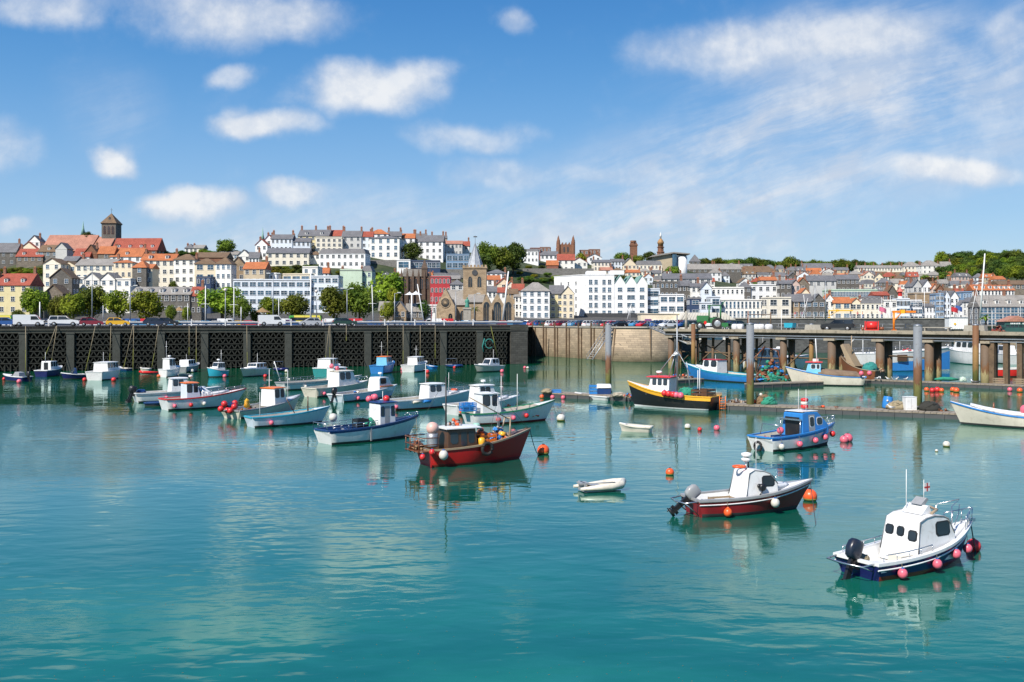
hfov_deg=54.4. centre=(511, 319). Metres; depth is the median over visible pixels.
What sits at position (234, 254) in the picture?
house
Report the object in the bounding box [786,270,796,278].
gabled house
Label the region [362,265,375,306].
town house
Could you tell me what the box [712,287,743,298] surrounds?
flat roofed building
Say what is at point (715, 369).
fishing boat
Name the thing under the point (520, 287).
house
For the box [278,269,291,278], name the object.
tree
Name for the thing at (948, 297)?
gabled house
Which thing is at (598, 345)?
sloping gangway
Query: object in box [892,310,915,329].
davit crane
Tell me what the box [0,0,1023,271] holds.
sky
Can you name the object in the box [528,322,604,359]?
granite harbour wall
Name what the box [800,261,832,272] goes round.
house
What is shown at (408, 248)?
tree
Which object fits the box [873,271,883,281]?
gabled house
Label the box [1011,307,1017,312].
window
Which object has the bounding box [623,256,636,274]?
gabled house
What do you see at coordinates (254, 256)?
house
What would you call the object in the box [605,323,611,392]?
mooring pile
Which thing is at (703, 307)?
flat roofed building
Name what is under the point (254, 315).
tree
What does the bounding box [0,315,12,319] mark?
parked bus
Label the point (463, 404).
fish crate
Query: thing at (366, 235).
house
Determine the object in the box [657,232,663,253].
domed clock tower
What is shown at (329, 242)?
flat roofed building
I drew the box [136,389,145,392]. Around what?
blue cover
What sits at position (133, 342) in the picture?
hanging rope
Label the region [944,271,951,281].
town house
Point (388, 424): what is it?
fishing boat
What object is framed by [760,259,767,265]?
tree
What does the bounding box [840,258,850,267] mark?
tree
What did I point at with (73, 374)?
motor boat
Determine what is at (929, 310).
house
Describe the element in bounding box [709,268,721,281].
house
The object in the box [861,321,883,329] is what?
red winch
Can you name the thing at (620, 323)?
parked car
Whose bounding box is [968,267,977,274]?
tree
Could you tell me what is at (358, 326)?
quay road
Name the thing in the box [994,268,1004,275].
tree
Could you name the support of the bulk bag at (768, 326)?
on the timber and concrete pier
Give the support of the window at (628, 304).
in the white hotel block at (600, 294)
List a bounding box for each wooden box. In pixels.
[993,378,1003,383]
[1013,378,1023,383]
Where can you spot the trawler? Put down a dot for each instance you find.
(850, 361)
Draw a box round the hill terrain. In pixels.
[1,252,1023,324]
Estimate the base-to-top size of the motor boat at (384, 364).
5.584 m
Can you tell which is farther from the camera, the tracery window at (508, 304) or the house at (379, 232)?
the house at (379, 232)
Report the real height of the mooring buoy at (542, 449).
0.835 m
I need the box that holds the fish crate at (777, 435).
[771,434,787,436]
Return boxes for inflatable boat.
[139,371,158,373]
[273,361,288,370]
[445,358,462,366]
[573,478,625,491]
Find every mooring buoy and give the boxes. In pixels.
[537,444,548,454]
[557,413,564,420]
[666,467,673,474]
[803,488,816,500]
[840,435,848,442]
[844,433,852,441]
[943,440,949,446]
[966,538,980,550]
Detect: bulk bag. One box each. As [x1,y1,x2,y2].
[731,322,737,328]
[737,322,743,328]
[765,323,772,328]
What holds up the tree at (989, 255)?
on the hill terrain
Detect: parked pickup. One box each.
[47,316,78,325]
[820,319,854,329]
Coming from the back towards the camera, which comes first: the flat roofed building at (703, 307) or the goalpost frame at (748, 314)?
the flat roofed building at (703, 307)
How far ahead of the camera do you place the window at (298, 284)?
384.75 m
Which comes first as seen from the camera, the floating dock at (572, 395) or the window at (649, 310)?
the floating dock at (572, 395)
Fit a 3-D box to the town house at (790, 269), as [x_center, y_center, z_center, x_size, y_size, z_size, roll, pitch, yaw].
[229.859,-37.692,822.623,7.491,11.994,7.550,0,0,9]
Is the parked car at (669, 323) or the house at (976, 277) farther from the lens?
the house at (976, 277)
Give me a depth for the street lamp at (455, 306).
201.66 m
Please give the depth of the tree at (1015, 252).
852.38 m
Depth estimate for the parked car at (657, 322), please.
213.89 m
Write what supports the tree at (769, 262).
on the hill terrain
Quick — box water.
[0,353,1023,681]
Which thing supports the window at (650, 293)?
in the flat roofed building at (653, 293)
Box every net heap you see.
[365,417,374,425]
[612,392,625,395]
[678,387,695,395]
[755,394,770,403]
[761,396,777,404]
[862,362,878,369]
[885,400,902,409]
[918,401,940,410]
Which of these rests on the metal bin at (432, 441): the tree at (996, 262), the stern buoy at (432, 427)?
the stern buoy at (432, 427)
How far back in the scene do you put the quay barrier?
194.74 m
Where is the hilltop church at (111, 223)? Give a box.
[44,208,122,253]
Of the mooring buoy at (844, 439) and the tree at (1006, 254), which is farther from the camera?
the tree at (1006, 254)
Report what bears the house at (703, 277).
on the hill terrain
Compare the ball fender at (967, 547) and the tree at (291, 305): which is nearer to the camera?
the ball fender at (967, 547)
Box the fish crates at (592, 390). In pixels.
[589,385,599,393]
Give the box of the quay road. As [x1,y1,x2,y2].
[0,324,509,328]
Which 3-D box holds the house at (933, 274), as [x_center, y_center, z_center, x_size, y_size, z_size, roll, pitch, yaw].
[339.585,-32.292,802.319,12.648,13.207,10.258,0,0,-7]
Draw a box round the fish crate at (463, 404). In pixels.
[459,402,469,406]
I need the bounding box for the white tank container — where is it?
[944,317,968,328]
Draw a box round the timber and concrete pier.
[664,324,1023,384]
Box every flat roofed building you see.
[78,276,85,312]
[115,278,135,312]
[196,276,215,313]
[302,266,322,274]
[311,275,342,312]
[315,237,342,251]
[339,265,362,292]
[396,259,411,272]
[411,260,440,272]
[430,276,450,303]
[446,254,468,268]
[540,247,550,250]
[579,250,588,260]
[588,249,599,255]
[648,288,659,312]
[652,281,677,293]
[658,294,683,312]
[699,302,711,312]
[706,296,720,312]
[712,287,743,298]
[720,299,761,317]
[749,284,776,298]
[761,297,790,317]
[822,289,877,298]
[883,300,896,317]
[892,298,910,317]
[907,293,931,302]
[910,300,922,317]
[930,293,943,317]
[956,291,971,299]
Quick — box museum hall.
[646,252,689,272]
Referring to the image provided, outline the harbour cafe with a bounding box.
[638,313,679,328]
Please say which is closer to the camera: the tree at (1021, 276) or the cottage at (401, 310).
the cottage at (401, 310)
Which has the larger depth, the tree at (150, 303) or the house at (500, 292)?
the house at (500, 292)
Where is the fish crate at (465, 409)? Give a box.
[459,407,469,411]
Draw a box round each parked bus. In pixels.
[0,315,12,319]
[289,315,322,320]
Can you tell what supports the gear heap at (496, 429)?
on the fishing boat at (460, 445)
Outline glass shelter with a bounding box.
[995,316,1023,331]
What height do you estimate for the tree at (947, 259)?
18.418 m
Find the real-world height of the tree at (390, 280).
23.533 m
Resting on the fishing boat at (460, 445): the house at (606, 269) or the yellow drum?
the yellow drum
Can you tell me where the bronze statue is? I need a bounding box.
[463,297,471,320]
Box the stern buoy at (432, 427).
[426,422,438,433]
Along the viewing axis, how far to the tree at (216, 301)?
297.28 m
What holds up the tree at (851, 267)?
on the hill terrain
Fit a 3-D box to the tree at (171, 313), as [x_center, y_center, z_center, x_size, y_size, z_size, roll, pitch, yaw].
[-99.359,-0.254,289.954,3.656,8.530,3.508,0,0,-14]
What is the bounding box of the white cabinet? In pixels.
[902,396,916,409]
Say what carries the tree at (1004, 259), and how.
on the hill terrain
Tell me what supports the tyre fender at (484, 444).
hanging from the fishing boat at (460, 445)
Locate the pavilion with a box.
[425,304,436,319]
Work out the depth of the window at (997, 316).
352.38 m
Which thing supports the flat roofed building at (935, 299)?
on the hill terrain
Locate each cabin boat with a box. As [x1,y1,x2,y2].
[747,389,834,451]
[827,469,975,581]
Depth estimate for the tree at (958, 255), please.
883.30 m
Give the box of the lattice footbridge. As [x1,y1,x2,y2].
[647,320,690,343]
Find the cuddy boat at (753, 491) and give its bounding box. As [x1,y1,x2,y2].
[667,452,812,517]
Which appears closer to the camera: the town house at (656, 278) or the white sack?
the white sack
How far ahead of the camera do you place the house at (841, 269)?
835.04 m
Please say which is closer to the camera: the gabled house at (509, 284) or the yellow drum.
the yellow drum
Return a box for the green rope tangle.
[482,327,497,356]
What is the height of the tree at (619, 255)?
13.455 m
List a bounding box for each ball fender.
[420,453,425,459]
[429,448,434,454]
[439,449,447,459]
[678,392,683,398]
[724,502,731,516]
[771,497,779,507]
[779,441,784,449]
[797,438,802,446]
[813,432,818,443]
[897,564,907,578]
[932,554,942,568]
[951,548,960,558]
[963,539,972,552]
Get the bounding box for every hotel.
[233,279,311,313]
[967,289,1023,323]
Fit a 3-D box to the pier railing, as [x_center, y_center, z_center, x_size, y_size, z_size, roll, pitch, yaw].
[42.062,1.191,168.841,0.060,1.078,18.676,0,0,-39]
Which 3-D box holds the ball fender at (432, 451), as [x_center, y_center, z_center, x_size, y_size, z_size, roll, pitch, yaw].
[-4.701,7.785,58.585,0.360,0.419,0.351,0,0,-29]
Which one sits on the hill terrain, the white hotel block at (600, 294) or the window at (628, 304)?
the white hotel block at (600, 294)
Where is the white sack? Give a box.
[959,376,966,381]
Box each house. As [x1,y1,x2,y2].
[0,238,20,267]
[0,267,44,318]
[15,244,43,267]
[19,241,38,248]
[27,233,45,247]
[38,245,57,261]
[42,258,69,291]
[44,284,72,318]
[49,268,79,316]
[55,242,73,258]
[63,256,81,261]
[66,261,76,273]
[73,248,91,258]
[74,254,121,275]
[84,272,102,312]
[85,242,98,258]
[97,246,117,258]
[100,272,121,312]
[109,243,148,262]
[113,238,166,253]
[113,260,136,277]
[129,287,192,320]
[131,260,149,286]
[140,248,179,286]
[149,264,159,286]
[173,252,200,286]
[185,243,195,251]
[190,280,206,320]
[193,245,207,251]
[194,252,233,261]
[194,258,215,286]
[215,257,236,310]
[220,251,240,259]
[233,257,244,278]
[237,249,248,262]
[242,256,271,278]
[248,247,262,261]
[254,237,269,259]
[264,232,272,247]
[266,248,312,265]
[270,230,295,247]
[292,233,312,248]
[298,225,331,251]
[310,251,318,263]
[319,249,370,268]
[322,263,330,274]
[327,226,343,236]
[341,227,362,248]
[362,227,373,250]
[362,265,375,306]
[369,236,403,259]
[370,228,389,236]
[387,227,401,238]
[401,229,415,252]
[415,229,426,247]
[417,231,445,261]
[431,275,461,282]
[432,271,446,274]
[445,241,462,257]
[449,280,462,289]
[463,237,469,258]
[487,267,507,279]
[487,275,500,294]
[487,280,496,302]
[496,274,508,286]
[496,287,507,303]
[505,277,512,288]
[505,289,518,316]
[511,279,524,291]
[514,292,520,316]
[520,282,549,317]
[523,249,538,265]
[540,247,557,261]
[546,260,558,267]
[549,285,563,317]
[557,254,574,267]
[561,286,574,317]
[575,257,587,267]
[586,252,601,264]
[591,257,611,270]
[599,263,612,273]
[610,256,624,269]
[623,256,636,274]
[625,266,640,276]
[635,261,661,274]
[639,267,650,275]
[643,271,653,284]
[651,266,661,275]
[653,276,661,280]
[661,273,711,286]
[677,274,690,312]
[686,297,700,312]
[687,261,741,282]
[689,255,700,263]
[689,277,700,296]
[699,281,712,301]
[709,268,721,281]
[720,271,729,282]
[736,277,751,286]
[738,280,751,298]
[741,266,776,277]
[742,267,755,280]
[756,272,768,277]
[756,273,776,283]
[771,269,785,277]
[775,265,783,271]
[776,275,792,296]
[783,294,800,317]
[785,267,794,273]
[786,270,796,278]
[791,279,800,293]
[794,264,805,275]
[796,288,809,293]
[797,270,808,279]
[797,275,809,290]
[799,294,811,317]
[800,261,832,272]
[805,266,821,272]
[806,275,836,295]
[809,270,820,274]
[811,293,824,317]
[822,266,833,274]
[823,290,833,317]
[832,265,848,272]
[832,297,851,317]
[833,271,859,288]
[848,270,861,276]
[851,298,860,317]
[853,262,901,271]
[858,295,882,317]
[859,270,874,280]
[860,279,875,287]
[868,291,889,299]
[872,283,882,290]
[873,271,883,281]
[875,278,892,286]
[882,272,894,279]
[883,281,897,299]
[889,276,900,289]
[892,275,904,280]
[898,280,906,288]
[901,262,918,271]
[904,269,918,280]
[904,276,921,297]
[916,260,941,273]
[919,279,931,292]
[922,303,934,317]
[927,271,939,281]
[930,283,936,292]
[934,281,943,292]
[936,276,948,287]
[939,259,950,266]
[939,291,950,316]
[942,284,954,290]
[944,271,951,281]
[948,277,959,287]
[948,290,959,316]
[950,270,971,280]
[952,285,965,290]
[954,300,961,316]
[958,280,969,287]
[961,297,971,316]
[965,279,994,295]
[971,273,980,280]
[979,270,994,283]
[988,273,1005,281]
[991,280,1023,294]
[992,280,1014,294]
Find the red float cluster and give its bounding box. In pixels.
[218,400,237,413]
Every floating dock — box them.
[542,391,632,401]
[678,378,703,383]
[717,402,925,417]
[744,379,870,387]
[871,379,1023,389]
[925,411,958,419]
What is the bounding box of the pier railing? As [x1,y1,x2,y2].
[728,323,797,329]
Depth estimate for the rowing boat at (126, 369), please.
170.08 m
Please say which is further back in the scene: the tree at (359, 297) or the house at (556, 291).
the house at (556, 291)
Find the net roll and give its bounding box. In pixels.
[934,377,958,380]
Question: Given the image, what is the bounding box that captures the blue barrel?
[882,396,892,407]
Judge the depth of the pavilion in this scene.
352.00 m
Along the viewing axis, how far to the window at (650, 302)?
401.94 m
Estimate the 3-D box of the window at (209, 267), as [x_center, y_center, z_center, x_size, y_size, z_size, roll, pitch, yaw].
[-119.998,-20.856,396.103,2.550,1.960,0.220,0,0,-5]
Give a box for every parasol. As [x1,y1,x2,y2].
[256,307,268,314]
[405,291,412,320]
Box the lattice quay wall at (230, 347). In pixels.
[0,324,527,371]
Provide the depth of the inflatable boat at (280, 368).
170.23 m
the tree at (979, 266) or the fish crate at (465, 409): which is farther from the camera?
the tree at (979, 266)
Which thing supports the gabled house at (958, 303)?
on the hill terrain
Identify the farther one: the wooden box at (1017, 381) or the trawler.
the trawler
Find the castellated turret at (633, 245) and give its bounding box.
[629,240,637,256]
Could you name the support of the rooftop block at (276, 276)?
on the hotel at (256, 292)
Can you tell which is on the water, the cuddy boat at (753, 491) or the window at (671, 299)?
the cuddy boat at (753, 491)
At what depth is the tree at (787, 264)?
872.96 m
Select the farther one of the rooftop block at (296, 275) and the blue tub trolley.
the rooftop block at (296, 275)
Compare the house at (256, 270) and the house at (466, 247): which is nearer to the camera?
the house at (256, 270)
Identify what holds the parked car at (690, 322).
on the hill terrain
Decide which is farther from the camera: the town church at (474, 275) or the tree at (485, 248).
the tree at (485, 248)
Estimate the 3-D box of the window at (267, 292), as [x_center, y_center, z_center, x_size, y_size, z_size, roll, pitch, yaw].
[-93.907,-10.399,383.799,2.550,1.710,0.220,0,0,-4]
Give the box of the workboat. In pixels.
[844,328,949,370]
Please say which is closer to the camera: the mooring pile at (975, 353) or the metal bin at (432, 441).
the metal bin at (432, 441)
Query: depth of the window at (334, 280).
385.79 m
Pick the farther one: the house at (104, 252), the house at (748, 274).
the house at (748, 274)
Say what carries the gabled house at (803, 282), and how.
on the hill terrain
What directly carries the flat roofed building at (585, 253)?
on the hill terrain
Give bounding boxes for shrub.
[292,264,301,269]
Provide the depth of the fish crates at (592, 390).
109.57 m
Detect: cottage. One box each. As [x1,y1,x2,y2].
[378,301,398,320]
[393,301,407,320]
[406,303,424,320]
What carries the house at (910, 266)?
on the hill terrain
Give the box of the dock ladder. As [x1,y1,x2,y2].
[719,396,725,409]
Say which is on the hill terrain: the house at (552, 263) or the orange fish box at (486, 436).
the house at (552, 263)
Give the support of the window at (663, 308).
in the flat roofed building at (665, 303)
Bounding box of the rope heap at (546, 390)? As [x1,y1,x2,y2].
[541,388,552,392]
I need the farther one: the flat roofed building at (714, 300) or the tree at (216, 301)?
the flat roofed building at (714, 300)
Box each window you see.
[196,265,202,269]
[207,265,213,269]
[250,290,255,294]
[257,290,263,294]
[265,290,271,294]
[296,282,302,286]
[318,278,323,282]
[325,278,330,282]
[332,278,337,282]
[398,262,408,267]
[409,278,411,288]
[414,278,417,288]
[420,278,422,288]
[426,278,428,288]
[440,297,450,307]
[483,301,489,320]
[493,301,500,320]
[505,301,511,320]
[627,287,634,291]
[627,295,634,298]
[627,303,634,306]
[648,291,658,295]
[648,300,657,304]
[648,309,657,312]
[660,297,666,301]
[661,306,666,310]
[668,297,674,301]
[677,297,683,301]
[677,306,683,310]
[692,300,698,304]
[712,299,718,303]
[712,308,718,312]
[770,299,776,304]
[770,309,776,314]
[782,300,788,304]
[782,309,788,314]
[835,313,840,317]
[981,307,987,312]
[988,307,994,312]
[995,307,1002,312]
[995,314,1002,318]
[1003,307,1009,312]
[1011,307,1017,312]
[1018,307,1023,312]
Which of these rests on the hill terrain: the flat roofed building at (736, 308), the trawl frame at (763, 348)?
the flat roofed building at (736, 308)
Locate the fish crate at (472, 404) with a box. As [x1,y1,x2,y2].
[467,402,476,406]
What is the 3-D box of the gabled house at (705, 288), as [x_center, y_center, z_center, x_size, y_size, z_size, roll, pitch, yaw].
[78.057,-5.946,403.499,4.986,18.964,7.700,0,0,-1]
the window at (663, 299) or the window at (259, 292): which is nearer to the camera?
the window at (259, 292)
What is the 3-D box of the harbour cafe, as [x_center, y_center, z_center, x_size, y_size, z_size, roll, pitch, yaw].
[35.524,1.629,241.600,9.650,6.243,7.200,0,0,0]
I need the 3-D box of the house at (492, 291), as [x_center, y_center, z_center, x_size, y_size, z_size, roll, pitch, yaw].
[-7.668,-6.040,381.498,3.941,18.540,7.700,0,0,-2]
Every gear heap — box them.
[476,427,489,442]
[486,426,508,439]
[672,373,693,377]
[726,398,745,402]
[754,358,789,382]
[991,325,1005,331]
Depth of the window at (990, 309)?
352.55 m
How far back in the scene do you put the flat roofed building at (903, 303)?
387.95 m
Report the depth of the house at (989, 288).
430.83 m
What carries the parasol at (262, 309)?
on the hill terrain
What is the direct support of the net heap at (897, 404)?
on the floating dock at (863, 411)
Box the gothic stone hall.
[401,259,430,305]
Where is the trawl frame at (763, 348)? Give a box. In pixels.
[754,346,781,374]
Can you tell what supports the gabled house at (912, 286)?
on the hill terrain
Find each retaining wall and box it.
[370,260,396,267]
[440,269,462,277]
[523,268,593,275]
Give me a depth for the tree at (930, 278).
789.26 m
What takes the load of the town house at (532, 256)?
on the hill terrain
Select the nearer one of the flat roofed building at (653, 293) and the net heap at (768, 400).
the net heap at (768, 400)
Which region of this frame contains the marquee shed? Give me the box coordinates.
[678,312,735,339]
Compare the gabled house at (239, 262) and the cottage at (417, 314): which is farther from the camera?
the gabled house at (239, 262)
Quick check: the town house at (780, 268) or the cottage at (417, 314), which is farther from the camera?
the town house at (780, 268)
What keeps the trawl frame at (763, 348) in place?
on the gear heap at (774, 372)
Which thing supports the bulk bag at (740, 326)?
on the timber and concrete pier
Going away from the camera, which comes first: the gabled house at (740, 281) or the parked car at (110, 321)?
the parked car at (110, 321)
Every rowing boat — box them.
[120,367,133,370]
[140,367,151,370]
[177,374,189,376]
[426,364,437,368]
[575,392,609,400]
[619,422,653,432]
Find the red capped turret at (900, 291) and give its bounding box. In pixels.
[897,286,902,297]
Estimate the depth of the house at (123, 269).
399.99 m
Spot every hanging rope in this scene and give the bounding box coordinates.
[25,326,25,372]
[85,328,94,371]
[133,326,133,359]
[387,325,387,355]
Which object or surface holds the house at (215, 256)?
on the hill terrain
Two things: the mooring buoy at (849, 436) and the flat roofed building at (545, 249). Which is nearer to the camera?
the mooring buoy at (849, 436)
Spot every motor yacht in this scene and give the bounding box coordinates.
[946,322,979,364]
[998,345,1016,363]
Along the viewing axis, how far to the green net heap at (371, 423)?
72.24 m
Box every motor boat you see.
[3,371,32,381]
[34,352,61,376]
[61,368,85,378]
[85,352,120,380]
[125,377,220,402]
[158,345,180,377]
[179,354,199,372]
[207,359,228,376]
[240,355,270,376]
[274,361,361,390]
[301,370,368,397]
[313,358,339,376]
[327,372,396,402]
[369,342,394,373]
[380,363,469,410]
[401,356,426,371]
[442,380,519,415]
[474,351,504,371]
[732,348,808,370]
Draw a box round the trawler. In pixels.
[840,336,884,379]
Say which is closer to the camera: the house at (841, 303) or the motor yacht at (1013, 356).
the motor yacht at (1013, 356)
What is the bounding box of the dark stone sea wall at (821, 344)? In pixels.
[682,314,950,352]
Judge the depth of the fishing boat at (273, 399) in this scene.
92.11 m
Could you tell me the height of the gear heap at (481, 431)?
1.217 m
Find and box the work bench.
[923,327,951,330]
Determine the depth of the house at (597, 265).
616.91 m
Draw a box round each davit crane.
[828,309,852,317]
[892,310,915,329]
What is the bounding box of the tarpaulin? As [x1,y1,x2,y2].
[818,368,861,376]
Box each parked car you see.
[0,318,16,325]
[79,318,103,325]
[106,318,129,325]
[143,318,169,325]
[159,318,178,325]
[183,322,203,324]
[203,322,221,324]
[299,318,320,325]
[332,318,357,325]
[544,321,554,325]
[555,321,567,325]
[567,321,576,325]
[581,321,592,325]
[593,321,606,325]
[610,321,627,326]
[628,321,640,325]
[636,321,647,326]
[649,321,667,326]
[659,321,675,326]
[683,321,697,326]
[730,321,745,326]
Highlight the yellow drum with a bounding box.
[478,437,484,443]
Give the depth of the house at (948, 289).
640.40 m
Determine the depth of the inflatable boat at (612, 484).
50.50 m
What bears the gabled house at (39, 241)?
on the hill terrain
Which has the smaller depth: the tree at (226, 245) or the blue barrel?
the blue barrel
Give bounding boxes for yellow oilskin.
[244,398,249,407]
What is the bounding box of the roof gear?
[447,418,460,425]
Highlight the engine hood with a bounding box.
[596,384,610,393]
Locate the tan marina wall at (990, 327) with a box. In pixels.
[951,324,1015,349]
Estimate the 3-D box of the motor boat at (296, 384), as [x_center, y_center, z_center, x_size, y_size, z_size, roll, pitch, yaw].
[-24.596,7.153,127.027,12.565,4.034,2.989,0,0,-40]
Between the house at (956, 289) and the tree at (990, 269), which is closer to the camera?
the house at (956, 289)
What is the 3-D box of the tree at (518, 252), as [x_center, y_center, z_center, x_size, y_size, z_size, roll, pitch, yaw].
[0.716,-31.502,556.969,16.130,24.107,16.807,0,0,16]
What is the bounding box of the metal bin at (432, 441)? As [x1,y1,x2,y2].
[427,433,438,446]
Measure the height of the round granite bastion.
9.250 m
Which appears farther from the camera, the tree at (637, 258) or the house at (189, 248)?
the tree at (637, 258)
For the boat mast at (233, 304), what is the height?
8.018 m
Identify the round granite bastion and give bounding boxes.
[602,326,675,361]
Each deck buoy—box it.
[329,413,336,421]
[777,427,783,433]
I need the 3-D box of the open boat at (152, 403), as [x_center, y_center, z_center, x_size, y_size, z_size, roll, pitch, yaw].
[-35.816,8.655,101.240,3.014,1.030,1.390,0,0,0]
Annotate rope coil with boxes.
[860,553,869,560]
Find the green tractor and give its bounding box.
[696,301,724,329]
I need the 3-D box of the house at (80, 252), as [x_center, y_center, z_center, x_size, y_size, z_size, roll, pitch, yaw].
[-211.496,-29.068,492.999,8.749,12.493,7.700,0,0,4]
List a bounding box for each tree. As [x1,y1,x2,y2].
[11,309,25,314]
[19,287,49,315]
[47,295,67,315]
[58,293,86,319]
[76,284,105,317]
[100,289,129,318]
[126,290,164,318]
[164,305,176,319]
[168,281,177,286]
[181,307,190,320]
[195,287,245,332]
[216,238,237,250]
[230,298,253,320]
[250,310,260,320]
[258,296,284,314]
[271,266,281,272]
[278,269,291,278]
[279,293,309,315]
[317,285,351,318]
[343,282,378,318]
[367,271,406,305]
[379,301,393,320]
[386,287,397,320]
[401,241,423,259]
[416,300,430,318]
[471,306,481,319]
[477,241,498,271]
[479,253,492,269]
[492,246,512,269]
[505,242,527,273]
[576,252,585,259]
[614,252,630,259]
[633,255,644,262]
[642,251,656,260]
[665,265,680,272]
[711,257,724,263]
[724,259,735,263]
[734,258,747,263]
[745,257,756,265]
[751,257,760,265]
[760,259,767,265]
[761,260,774,266]
[776,261,786,268]
[780,261,789,269]
[783,256,798,266]
[831,260,839,266]
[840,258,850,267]
[848,262,854,272]
[849,259,862,270]
[924,277,935,280]
[934,251,947,261]
[934,266,944,272]
[938,272,944,278]
[942,257,954,261]
[944,264,956,271]
[951,251,966,257]
[951,257,963,265]
[954,264,960,271]
[959,251,973,259]
[959,257,972,264]
[959,262,973,270]
[962,267,972,276]
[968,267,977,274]
[971,269,986,275]
[974,250,989,259]
[975,257,987,264]
[975,263,988,269]
[980,314,992,324]
[984,266,1001,274]
[985,253,997,258]
[987,258,999,263]
[988,260,1009,268]
[992,253,1000,259]
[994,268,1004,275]
[998,251,1016,261]
[999,257,1008,263]
[1001,264,1012,279]
[1007,256,1017,263]
[1007,265,1023,279]
[1009,249,1022,256]
[1013,256,1023,262]
[1014,260,1023,267]
[1014,270,1023,279]
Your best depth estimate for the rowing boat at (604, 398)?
108.05 m
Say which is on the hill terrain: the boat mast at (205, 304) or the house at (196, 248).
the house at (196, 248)
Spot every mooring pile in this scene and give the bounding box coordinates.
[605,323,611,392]
[691,323,694,364]
[746,322,753,404]
[809,323,813,360]
[913,324,921,409]
[972,324,979,382]
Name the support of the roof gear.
on the fishing boat at (460, 445)
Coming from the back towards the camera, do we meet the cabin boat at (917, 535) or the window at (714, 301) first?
the window at (714, 301)
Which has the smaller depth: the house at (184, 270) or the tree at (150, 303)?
the tree at (150, 303)
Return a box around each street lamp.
[85,268,99,325]
[129,285,136,325]
[224,288,226,325]
[266,273,279,325]
[315,290,317,317]
[394,292,400,324]
[455,289,461,324]
[474,293,479,324]
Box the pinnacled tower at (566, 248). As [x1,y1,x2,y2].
[556,235,574,253]
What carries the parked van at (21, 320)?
on the quay road
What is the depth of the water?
38.74 m
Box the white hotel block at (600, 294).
[554,270,647,317]
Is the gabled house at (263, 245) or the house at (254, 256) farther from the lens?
the gabled house at (263, 245)
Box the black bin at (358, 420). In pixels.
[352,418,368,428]
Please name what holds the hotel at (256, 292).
on the hill terrain
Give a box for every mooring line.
[810,481,815,524]
[971,526,975,551]
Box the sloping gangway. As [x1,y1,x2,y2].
[586,323,613,359]
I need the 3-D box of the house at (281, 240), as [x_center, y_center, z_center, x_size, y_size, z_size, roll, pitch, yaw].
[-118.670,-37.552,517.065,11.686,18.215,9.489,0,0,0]
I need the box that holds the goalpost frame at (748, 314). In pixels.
[747,311,770,323]
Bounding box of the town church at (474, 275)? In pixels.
[436,236,513,320]
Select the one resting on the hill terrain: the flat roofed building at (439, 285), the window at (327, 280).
the flat roofed building at (439, 285)
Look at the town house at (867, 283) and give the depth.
729.51 m
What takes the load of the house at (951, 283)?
on the hill terrain
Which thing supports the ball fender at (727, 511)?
hanging from the cuddy boat at (753, 491)
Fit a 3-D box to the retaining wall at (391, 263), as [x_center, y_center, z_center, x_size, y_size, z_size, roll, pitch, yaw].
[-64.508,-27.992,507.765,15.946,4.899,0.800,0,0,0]
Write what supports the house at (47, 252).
on the hill terrain
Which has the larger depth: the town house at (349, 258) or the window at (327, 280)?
the town house at (349, 258)
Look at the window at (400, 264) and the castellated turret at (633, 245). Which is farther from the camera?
the castellated turret at (633, 245)
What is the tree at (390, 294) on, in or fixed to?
on the hill terrain
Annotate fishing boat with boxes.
[158,375,245,410]
[221,373,300,418]
[313,391,418,444]
[405,377,530,466]
[461,374,555,424]
[627,315,721,410]
[685,355,760,382]
[785,339,866,385]
[950,401,1023,428]
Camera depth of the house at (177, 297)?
351.93 m
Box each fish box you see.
[476,433,496,441]
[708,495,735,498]
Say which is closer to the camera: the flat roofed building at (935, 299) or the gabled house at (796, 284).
the flat roofed building at (935, 299)
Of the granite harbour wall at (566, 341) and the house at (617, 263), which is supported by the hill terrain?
the house at (617, 263)
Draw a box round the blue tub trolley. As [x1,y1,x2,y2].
[784,323,795,329]
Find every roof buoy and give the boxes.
[366,396,371,401]
[372,394,377,399]
[383,395,389,400]
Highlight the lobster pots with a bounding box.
[408,440,423,450]
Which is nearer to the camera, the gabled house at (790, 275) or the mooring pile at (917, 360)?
the mooring pile at (917, 360)
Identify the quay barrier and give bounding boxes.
[10,319,522,325]
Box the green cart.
[721,323,731,328]
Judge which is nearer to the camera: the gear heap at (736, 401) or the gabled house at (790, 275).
the gear heap at (736, 401)
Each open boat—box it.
[143,401,159,405]
[244,396,329,427]
[998,367,1016,376]
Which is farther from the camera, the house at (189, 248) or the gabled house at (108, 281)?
the house at (189, 248)
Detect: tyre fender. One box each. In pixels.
[481,441,493,455]
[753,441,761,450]
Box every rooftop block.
[269,273,281,278]
[282,273,313,278]
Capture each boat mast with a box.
[198,286,213,324]
[228,290,242,324]
[304,272,319,324]
[367,288,380,324]
[404,294,418,324]
[417,284,430,324]
[425,296,438,320]
[496,271,510,319]
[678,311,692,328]
[818,281,834,320]
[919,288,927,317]
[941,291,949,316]
[971,253,990,317]
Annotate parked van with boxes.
[13,315,44,325]
[217,319,237,324]
[258,315,284,325]

